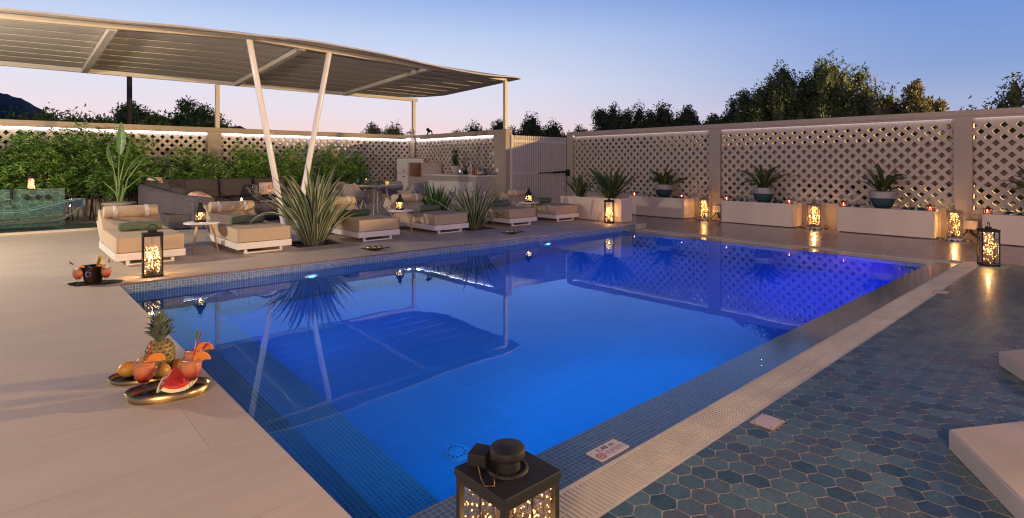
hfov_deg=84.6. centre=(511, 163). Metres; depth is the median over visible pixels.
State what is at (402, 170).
fridge
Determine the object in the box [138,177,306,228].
rattan sofa
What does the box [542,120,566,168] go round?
olive tree
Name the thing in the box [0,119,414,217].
lattice wall
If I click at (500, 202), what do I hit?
rolled towel
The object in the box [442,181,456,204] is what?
door
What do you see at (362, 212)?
rolled towel
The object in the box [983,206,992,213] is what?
candle lantern
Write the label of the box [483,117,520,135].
olive tree
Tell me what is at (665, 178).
bowl plant
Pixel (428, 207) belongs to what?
rolled towel
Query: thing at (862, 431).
hex tile floor
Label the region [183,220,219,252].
side table
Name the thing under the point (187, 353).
cocktail
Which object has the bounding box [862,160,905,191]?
bowl plant
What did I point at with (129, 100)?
utility pole
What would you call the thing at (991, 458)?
concrete block
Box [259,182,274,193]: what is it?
floral pillow
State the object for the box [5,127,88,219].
shrub
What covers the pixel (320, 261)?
deck edge trim
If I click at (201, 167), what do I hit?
shrub
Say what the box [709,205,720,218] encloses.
junction box
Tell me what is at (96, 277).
ice bucket
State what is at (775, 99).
tall tree
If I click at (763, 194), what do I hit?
ceramic bowl
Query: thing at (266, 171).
shrub
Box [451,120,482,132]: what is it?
olive tree
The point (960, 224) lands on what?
floor lantern
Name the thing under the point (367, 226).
sun lounger
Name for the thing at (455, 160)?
bushy pot plant
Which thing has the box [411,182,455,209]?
spiky plant
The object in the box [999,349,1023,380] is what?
concrete block
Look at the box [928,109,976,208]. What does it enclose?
olive tree
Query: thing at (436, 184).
door
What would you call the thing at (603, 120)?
olive tree
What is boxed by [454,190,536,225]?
sun lounger
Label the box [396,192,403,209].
lantern
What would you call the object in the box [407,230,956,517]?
pool ledge
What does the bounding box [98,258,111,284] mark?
cocktail
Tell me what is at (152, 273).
floor lantern
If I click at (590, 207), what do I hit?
planter box
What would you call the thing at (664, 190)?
ceramic bowl
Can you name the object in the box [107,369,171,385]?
brass tray
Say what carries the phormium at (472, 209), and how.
on the gravel bed at (482, 228)
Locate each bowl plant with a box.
[647,165,687,184]
[740,163,789,189]
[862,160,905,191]
[998,165,1023,190]
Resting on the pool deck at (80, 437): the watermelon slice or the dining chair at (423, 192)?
the dining chair at (423, 192)
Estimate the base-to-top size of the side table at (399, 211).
0.432 m
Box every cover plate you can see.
[749,413,785,430]
[931,290,948,293]
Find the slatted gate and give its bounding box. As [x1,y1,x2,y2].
[510,134,566,202]
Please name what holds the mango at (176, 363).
on the brass tray at (116, 379)
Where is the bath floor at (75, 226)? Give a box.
[0,223,96,232]
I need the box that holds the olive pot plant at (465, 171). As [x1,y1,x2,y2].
[459,157,470,174]
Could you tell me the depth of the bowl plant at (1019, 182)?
9.62 m
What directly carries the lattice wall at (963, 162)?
on the deck at (1009, 254)
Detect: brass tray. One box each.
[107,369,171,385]
[124,377,210,404]
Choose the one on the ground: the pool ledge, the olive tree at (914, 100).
the olive tree at (914, 100)
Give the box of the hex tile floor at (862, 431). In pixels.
[600,263,1023,517]
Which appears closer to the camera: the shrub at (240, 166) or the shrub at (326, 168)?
the shrub at (240, 166)
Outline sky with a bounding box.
[0,0,1023,149]
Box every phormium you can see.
[250,165,359,245]
[432,176,503,229]
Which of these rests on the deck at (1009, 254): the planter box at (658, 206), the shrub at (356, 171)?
the planter box at (658, 206)
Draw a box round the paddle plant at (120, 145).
[82,122,181,202]
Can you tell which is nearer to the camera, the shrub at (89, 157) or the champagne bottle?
the champagne bottle
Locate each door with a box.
[428,180,441,193]
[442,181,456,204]
[457,181,471,193]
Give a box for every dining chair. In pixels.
[334,182,358,208]
[342,184,367,208]
[380,181,402,210]
[398,183,421,193]
[407,182,427,198]
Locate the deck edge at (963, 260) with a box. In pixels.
[642,228,983,262]
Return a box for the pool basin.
[121,225,635,293]
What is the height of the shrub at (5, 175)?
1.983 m
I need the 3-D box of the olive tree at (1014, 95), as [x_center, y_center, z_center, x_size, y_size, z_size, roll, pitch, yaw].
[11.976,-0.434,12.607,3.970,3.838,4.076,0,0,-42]
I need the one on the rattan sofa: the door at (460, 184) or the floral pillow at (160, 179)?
the floral pillow at (160, 179)
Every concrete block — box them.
[949,421,1023,517]
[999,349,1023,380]
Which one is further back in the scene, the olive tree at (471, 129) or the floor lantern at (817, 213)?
the olive tree at (471, 129)
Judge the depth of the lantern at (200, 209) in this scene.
8.37 m
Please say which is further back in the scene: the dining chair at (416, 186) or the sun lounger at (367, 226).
the dining chair at (416, 186)
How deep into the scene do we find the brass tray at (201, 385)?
3.12 m
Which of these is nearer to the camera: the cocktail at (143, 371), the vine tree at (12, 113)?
the cocktail at (143, 371)
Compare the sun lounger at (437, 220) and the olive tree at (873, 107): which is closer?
the sun lounger at (437, 220)
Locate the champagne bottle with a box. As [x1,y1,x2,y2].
[95,255,101,266]
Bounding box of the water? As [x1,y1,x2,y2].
[129,231,926,517]
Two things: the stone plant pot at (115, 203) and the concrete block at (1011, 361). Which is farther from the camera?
the stone plant pot at (115, 203)
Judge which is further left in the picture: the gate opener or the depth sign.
the gate opener
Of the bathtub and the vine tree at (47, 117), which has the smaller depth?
the bathtub
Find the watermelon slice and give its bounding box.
[156,368,197,394]
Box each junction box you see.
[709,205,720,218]
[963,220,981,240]
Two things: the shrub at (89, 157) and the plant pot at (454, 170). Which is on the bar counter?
the plant pot at (454, 170)
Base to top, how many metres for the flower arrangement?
0.165 m
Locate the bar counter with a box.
[422,174,495,206]
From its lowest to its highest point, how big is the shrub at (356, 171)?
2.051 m
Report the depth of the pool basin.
7.68 m
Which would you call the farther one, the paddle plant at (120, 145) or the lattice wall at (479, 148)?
the lattice wall at (479, 148)
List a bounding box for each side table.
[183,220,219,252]
[388,209,413,231]
[519,201,539,219]
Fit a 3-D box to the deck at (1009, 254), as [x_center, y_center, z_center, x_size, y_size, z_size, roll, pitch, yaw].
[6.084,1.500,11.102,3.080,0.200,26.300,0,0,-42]
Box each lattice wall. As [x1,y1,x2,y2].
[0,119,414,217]
[415,129,511,200]
[567,107,1023,239]
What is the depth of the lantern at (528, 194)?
12.79 m
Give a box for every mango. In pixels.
[117,361,137,376]
[137,356,144,361]
[154,363,170,377]
[171,357,182,369]
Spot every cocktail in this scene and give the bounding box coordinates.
[69,261,83,286]
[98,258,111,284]
[132,341,165,395]
[180,339,210,388]
[184,329,213,363]
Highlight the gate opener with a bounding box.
[538,169,569,191]
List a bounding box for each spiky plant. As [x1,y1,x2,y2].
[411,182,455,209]
[564,174,595,196]
[581,164,639,198]
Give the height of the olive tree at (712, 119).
3.860 m
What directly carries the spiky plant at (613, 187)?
on the planter box at (590, 207)
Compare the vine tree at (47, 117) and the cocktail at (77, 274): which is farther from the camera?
the vine tree at (47, 117)
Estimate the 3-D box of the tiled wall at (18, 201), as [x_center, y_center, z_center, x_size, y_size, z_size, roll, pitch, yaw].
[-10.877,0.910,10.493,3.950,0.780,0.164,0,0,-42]
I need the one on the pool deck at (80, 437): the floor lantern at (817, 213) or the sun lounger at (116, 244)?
the sun lounger at (116, 244)
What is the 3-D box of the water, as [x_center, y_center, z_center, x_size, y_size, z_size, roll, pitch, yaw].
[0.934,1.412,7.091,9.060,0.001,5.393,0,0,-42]
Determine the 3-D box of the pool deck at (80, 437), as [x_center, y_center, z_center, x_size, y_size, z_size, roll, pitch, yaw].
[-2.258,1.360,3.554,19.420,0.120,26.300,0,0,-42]
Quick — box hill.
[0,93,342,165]
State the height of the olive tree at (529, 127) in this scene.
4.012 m
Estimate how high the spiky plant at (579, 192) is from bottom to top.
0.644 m
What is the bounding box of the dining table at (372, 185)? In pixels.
[358,184,402,213]
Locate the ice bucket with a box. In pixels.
[81,264,105,283]
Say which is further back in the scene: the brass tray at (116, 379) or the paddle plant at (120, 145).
the paddle plant at (120, 145)
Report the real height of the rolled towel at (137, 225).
0.136 m
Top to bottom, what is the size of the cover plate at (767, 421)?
0.012 m
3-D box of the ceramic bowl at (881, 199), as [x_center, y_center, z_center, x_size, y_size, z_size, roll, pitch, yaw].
[7.392,0.712,11.206,0.480,0.335,0.480,0,0,-42]
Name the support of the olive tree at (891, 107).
on the ground
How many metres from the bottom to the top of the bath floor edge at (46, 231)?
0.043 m
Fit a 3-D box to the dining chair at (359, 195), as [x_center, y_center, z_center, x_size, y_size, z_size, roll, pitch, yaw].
[-3.860,0.895,13.790,0.603,0.818,0.572,0,0,22]
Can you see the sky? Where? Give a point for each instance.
(571, 59)
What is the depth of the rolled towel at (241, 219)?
8.81 m
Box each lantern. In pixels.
[26,174,36,188]
[141,224,163,277]
[194,199,205,222]
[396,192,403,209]
[454,438,561,517]
[525,189,531,201]
[604,196,613,222]
[699,197,708,218]
[807,199,820,226]
[840,200,846,206]
[926,204,933,210]
[946,205,962,238]
[977,222,1000,266]
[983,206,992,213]
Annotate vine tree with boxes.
[0,102,95,188]
[0,105,95,197]
[30,103,152,198]
[73,113,149,198]
[108,100,176,196]
[147,95,249,177]
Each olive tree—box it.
[348,122,398,188]
[375,119,414,187]
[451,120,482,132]
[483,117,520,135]
[510,111,559,137]
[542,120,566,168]
[562,124,588,187]
[580,101,648,185]
[618,100,648,193]
[626,99,681,184]
[668,104,707,195]
[694,94,770,197]
[798,79,935,204]
[840,97,930,198]
[890,78,951,206]
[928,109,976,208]
[946,72,1023,211]
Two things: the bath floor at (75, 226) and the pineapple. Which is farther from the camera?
the bath floor at (75, 226)
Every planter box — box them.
[561,195,631,222]
[629,195,694,218]
[721,200,801,226]
[837,205,940,238]
[982,212,1023,246]
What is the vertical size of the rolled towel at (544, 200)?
0.136 m
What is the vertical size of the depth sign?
0.007 m
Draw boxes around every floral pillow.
[146,177,162,182]
[187,191,211,196]
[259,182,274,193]
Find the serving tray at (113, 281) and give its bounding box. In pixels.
[67,279,123,285]
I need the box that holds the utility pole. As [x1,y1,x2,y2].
[127,77,132,196]
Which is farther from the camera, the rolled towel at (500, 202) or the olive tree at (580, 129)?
the olive tree at (580, 129)
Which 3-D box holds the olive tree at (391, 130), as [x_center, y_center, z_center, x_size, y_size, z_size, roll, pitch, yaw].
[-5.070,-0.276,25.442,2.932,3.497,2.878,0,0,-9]
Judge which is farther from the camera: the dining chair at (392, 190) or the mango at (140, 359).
the dining chair at (392, 190)
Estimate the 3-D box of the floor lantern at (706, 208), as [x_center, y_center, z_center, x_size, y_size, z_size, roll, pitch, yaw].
[4.794,1.091,14.048,0.206,0.535,0.206,0,0,7]
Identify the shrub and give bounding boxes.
[0,139,49,189]
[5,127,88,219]
[47,121,127,219]
[91,131,158,204]
[135,154,194,202]
[170,143,228,184]
[217,137,265,185]
[244,149,298,186]
[276,140,320,185]
[311,142,350,189]
[334,141,374,189]
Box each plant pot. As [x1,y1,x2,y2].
[101,201,136,205]
[451,166,458,174]
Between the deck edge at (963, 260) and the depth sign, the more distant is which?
the deck edge at (963, 260)
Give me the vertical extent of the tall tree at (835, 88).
4.960 m
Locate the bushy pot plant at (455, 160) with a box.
[451,149,460,166]
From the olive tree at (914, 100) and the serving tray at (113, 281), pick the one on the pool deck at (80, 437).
the serving tray at (113, 281)
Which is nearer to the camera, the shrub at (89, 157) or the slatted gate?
the shrub at (89, 157)
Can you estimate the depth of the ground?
24.33 m
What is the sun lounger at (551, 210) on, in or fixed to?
on the pool deck at (80, 437)
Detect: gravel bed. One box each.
[290,240,340,247]
[462,226,494,230]
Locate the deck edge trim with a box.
[119,225,633,285]
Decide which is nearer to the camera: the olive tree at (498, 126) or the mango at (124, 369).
the mango at (124, 369)
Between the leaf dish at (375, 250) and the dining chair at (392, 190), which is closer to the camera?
the leaf dish at (375, 250)
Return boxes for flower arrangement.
[371,179,383,184]
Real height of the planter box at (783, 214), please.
0.520 m
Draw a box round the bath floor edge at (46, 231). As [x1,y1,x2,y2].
[0,227,97,235]
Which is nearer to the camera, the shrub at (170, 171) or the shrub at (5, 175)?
the shrub at (5, 175)
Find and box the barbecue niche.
[408,163,441,187]
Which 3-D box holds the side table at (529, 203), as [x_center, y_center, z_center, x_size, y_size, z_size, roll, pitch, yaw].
[0.393,1.086,12.830,0.480,0.432,0.480,0,0,-42]
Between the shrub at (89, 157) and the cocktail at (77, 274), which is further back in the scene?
the shrub at (89, 157)
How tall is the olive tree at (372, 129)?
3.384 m
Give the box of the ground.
[65,166,1023,211]
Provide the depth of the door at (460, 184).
16.53 m
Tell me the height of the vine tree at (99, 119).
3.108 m
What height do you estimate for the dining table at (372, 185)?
0.747 m
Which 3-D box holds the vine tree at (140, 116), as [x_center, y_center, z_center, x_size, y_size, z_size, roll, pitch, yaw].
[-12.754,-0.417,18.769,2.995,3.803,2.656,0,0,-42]
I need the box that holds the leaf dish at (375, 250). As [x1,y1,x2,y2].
[361,247,389,250]
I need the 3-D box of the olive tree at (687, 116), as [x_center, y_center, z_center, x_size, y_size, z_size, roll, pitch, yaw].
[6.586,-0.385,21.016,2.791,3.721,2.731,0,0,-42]
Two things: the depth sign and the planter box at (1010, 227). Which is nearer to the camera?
the depth sign
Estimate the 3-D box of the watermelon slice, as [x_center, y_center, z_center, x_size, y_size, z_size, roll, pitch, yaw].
[-1.907,1.223,3.194,0.203,0.145,0.204,0,0,-42]
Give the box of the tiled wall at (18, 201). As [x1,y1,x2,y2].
[0,188,64,227]
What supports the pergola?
on the pool deck at (80, 437)
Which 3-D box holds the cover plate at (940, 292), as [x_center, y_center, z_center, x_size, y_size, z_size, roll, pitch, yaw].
[4.667,1.397,6.125,0.160,0.012,0.130,0,0,-42]
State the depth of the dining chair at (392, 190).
15.68 m
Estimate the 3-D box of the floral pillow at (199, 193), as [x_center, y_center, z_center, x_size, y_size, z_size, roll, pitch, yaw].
[-6.397,0.690,11.541,0.340,0.160,0.485,25,-2,-3]
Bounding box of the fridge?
[397,159,422,189]
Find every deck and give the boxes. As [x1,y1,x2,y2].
[0,202,645,517]
[631,214,1023,265]
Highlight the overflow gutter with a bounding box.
[559,229,979,517]
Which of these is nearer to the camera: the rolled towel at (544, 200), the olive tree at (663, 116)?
the rolled towel at (544, 200)
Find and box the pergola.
[0,8,520,224]
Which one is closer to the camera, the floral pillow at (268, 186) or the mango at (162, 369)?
the mango at (162, 369)
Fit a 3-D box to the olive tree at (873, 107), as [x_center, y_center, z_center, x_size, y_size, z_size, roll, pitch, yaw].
[10.293,-0.466,16.260,3.530,3.877,3.183,0,0,-12]
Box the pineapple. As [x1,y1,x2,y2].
[143,309,176,368]
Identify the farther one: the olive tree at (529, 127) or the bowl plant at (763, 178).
the olive tree at (529, 127)
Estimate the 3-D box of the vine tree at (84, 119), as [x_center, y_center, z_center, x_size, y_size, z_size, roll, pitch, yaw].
[-13.295,-0.221,17.696,4.814,3.389,4.848,0,0,21]
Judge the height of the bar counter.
0.965 m
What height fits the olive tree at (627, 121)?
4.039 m
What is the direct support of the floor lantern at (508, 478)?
on the hex tile floor at (862, 431)
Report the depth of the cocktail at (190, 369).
3.14 m
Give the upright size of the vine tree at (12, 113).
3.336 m
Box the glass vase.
[246,184,266,201]
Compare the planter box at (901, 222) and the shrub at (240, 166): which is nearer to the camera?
the planter box at (901, 222)
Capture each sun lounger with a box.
[97,204,185,265]
[201,200,291,253]
[330,196,399,241]
[383,193,468,233]
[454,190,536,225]
[500,189,578,221]
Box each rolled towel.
[118,220,161,230]
[229,215,264,223]
[342,209,369,216]
[417,204,439,211]
[491,200,509,206]
[534,197,551,202]
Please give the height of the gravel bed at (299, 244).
0.108 m
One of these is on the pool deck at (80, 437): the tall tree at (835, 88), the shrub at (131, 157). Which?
the shrub at (131, 157)
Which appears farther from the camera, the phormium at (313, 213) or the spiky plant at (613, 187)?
the spiky plant at (613, 187)
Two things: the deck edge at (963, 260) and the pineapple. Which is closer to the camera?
the pineapple
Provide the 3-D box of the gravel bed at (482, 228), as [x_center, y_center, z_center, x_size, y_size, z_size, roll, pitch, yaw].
[-0.759,1.366,11.451,0.792,0.108,0.792,0,0,-42]
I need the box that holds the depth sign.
[586,439,628,461]
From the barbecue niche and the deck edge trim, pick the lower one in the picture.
the deck edge trim
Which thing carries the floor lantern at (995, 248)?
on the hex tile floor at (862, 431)
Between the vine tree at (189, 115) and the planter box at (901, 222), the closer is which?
the planter box at (901, 222)
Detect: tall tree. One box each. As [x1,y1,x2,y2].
[725,59,819,200]
[788,50,901,202]
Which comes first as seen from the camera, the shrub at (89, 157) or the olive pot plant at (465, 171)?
the shrub at (89, 157)
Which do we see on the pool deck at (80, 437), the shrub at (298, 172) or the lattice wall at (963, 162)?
the shrub at (298, 172)
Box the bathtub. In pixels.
[0,198,84,231]
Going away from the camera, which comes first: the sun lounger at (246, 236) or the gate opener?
the sun lounger at (246, 236)
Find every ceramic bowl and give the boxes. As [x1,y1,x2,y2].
[655,184,673,196]
[752,187,774,201]
[869,190,896,207]
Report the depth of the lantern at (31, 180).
11.45 m
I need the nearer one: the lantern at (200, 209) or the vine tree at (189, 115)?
the lantern at (200, 209)
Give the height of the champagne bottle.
0.286 m
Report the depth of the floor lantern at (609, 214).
12.30 m
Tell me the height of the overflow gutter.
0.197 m
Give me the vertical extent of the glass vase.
0.406 m
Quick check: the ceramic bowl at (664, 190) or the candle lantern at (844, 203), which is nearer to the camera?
the candle lantern at (844, 203)
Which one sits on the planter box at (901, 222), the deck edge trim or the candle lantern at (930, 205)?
the candle lantern at (930, 205)

